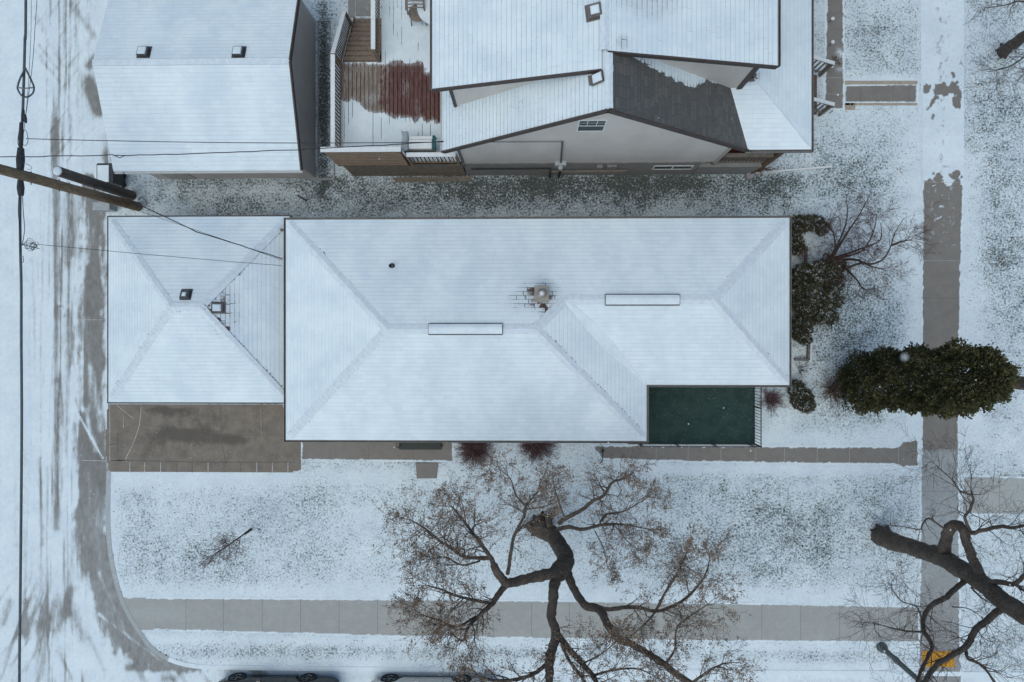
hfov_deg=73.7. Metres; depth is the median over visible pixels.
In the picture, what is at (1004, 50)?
tree
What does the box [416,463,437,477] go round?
stepping stone
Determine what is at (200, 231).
cable
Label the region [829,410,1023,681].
tree
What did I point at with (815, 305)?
evergreen shrub
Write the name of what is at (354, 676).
street
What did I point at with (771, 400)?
barberry shrub
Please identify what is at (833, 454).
garden path
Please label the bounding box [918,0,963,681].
sidewalk
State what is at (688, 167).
window
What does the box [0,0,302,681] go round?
alley
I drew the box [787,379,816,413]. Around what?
evergreen shrub
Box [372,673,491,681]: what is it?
parked car
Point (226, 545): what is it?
young tree
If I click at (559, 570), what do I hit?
tree
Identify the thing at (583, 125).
window
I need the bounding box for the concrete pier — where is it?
[744,173,753,179]
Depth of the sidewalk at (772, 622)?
26.00 m
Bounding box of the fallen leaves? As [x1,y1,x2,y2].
[113,0,1023,663]
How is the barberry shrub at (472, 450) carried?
on the lawn at (314, 484)
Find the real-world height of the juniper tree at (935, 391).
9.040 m
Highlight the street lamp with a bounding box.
[876,642,920,681]
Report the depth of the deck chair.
23.80 m
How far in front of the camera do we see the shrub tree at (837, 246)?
23.50 m
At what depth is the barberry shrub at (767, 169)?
25.56 m
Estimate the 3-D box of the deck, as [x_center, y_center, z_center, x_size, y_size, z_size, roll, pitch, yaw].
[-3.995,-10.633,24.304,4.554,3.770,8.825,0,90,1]
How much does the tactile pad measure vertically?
0.028 m
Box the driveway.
[106,404,300,471]
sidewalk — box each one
[124,597,917,642]
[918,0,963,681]
[961,475,1023,514]
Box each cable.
[0,141,443,156]
[26,138,413,142]
[38,244,281,265]
[130,200,282,258]
[141,211,280,259]
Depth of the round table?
23.54 m
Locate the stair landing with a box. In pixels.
[348,0,369,17]
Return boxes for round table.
[417,0,429,23]
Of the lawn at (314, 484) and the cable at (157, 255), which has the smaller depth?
the cable at (157, 255)
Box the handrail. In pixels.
[600,444,603,462]
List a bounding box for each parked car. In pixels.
[219,672,338,681]
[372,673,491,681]
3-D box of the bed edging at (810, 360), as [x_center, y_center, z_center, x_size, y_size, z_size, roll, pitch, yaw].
[11.232,0.224,25.720,0.090,0.120,1.096,2,90,1]
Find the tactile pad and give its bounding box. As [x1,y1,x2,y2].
[922,651,954,666]
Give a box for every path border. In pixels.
[845,81,916,84]
[845,103,854,109]
[845,103,916,104]
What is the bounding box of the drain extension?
[755,165,831,173]
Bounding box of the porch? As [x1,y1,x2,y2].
[627,387,761,447]
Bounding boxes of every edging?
[317,20,334,179]
[794,340,809,360]
[804,246,807,262]
[808,343,811,361]
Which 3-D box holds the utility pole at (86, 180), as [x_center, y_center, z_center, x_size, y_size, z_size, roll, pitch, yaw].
[-14.619,-5.378,24.196,0.366,4.239,0.839,-18,90,1]
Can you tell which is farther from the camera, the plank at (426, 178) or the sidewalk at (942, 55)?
the plank at (426, 178)
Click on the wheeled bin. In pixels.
(105, 172)
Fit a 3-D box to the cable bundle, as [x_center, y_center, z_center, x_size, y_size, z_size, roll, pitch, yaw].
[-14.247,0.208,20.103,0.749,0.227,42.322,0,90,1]
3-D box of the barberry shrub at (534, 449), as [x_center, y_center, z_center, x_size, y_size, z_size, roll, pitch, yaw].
[0.977,3.941,25.573,1.772,1.300,1.854,0,90,1]
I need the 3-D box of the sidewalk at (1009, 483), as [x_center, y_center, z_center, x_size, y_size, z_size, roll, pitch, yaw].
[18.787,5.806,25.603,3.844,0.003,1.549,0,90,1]
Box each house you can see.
[280,216,791,449]
[430,0,834,177]
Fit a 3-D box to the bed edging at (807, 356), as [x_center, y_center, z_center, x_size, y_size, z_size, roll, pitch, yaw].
[10.911,0.214,25.657,0.580,0.120,1.077,0,90,1]
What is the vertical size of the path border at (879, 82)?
0.042 m
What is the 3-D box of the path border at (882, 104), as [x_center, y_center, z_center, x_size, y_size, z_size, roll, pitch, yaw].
[13.891,-8.916,25.714,2.704,0.042,0.092,0,90,1]
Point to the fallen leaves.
(817, 374)
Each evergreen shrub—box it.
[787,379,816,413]
[792,214,831,255]
[792,256,847,346]
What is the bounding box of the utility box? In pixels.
[93,202,116,211]
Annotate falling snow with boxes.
[19,4,1019,673]
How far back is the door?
25.78 m
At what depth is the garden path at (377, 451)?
26.11 m
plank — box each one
[393,176,470,179]
[395,179,469,182]
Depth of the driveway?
26.25 m
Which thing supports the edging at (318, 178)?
on the lawn at (314, 484)
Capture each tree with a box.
[198,528,252,570]
[371,441,766,681]
[794,180,946,300]
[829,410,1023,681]
[833,336,1022,419]
[958,0,1023,127]
[973,375,1023,389]
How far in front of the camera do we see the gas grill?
23.30 m
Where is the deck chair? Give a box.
[405,0,426,25]
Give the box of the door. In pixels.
[161,174,196,178]
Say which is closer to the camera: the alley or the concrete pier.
the concrete pier
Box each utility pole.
[0,164,142,210]
[52,166,136,199]
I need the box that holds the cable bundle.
[16,0,39,681]
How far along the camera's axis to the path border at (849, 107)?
25.72 m
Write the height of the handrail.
0.906 m
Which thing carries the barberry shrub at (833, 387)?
on the lawn at (314, 484)
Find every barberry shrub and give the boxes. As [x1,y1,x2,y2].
[451,443,494,472]
[515,443,560,467]
[751,161,776,177]
[756,387,789,416]
[792,242,813,262]
[795,361,810,377]
[818,372,856,409]
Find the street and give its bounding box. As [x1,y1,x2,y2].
[303,671,1023,681]
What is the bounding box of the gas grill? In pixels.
[402,131,436,153]
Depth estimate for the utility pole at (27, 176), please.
21.91 m
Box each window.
[576,120,607,131]
[652,165,693,169]
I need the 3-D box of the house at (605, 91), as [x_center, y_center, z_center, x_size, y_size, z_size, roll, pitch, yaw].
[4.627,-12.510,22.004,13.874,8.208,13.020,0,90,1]
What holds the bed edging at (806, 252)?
on the lawn at (314, 484)
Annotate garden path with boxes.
[301,442,453,461]
[591,439,918,467]
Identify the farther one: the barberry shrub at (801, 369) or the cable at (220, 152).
the barberry shrub at (801, 369)
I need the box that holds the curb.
[106,471,1023,676]
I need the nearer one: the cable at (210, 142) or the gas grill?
the cable at (210, 142)
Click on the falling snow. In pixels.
(655, 290)
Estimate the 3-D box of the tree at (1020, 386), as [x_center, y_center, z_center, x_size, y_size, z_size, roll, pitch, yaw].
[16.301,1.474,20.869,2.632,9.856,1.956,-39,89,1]
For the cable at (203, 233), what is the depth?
22.75 m
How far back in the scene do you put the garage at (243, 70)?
23.18 m
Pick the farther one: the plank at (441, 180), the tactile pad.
the plank at (441, 180)
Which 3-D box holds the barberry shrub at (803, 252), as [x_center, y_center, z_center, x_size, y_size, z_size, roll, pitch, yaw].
[10.722,-3.276,25.378,1.105,0.851,1.019,0,90,1]
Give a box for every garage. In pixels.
[92,0,315,178]
[107,215,291,403]
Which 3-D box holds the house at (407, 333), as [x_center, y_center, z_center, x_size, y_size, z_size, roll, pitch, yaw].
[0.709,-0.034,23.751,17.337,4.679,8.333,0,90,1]
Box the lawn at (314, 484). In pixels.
[108,0,1023,671]
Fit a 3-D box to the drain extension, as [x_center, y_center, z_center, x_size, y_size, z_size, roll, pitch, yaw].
[10.599,-6.445,25.704,2.838,0.050,0.070,-5,90,1]
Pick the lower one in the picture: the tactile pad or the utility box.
the tactile pad
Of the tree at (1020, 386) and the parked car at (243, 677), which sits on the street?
the parked car at (243, 677)
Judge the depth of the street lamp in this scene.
24.66 m
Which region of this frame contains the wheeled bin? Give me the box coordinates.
[97,163,125,187]
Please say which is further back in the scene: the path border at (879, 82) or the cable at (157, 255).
the path border at (879, 82)
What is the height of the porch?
1.330 m
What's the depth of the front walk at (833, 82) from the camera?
25.74 m
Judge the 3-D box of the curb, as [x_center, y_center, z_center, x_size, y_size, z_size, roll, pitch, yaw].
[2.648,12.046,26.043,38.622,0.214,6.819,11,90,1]
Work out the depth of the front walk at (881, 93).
25.70 m
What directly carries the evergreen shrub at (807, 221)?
on the lawn at (314, 484)
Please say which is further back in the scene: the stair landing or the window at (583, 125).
the stair landing
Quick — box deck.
[320,0,465,175]
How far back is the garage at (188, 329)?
23.26 m
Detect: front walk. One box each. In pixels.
[823,0,844,109]
[845,84,918,102]
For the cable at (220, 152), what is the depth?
20.68 m

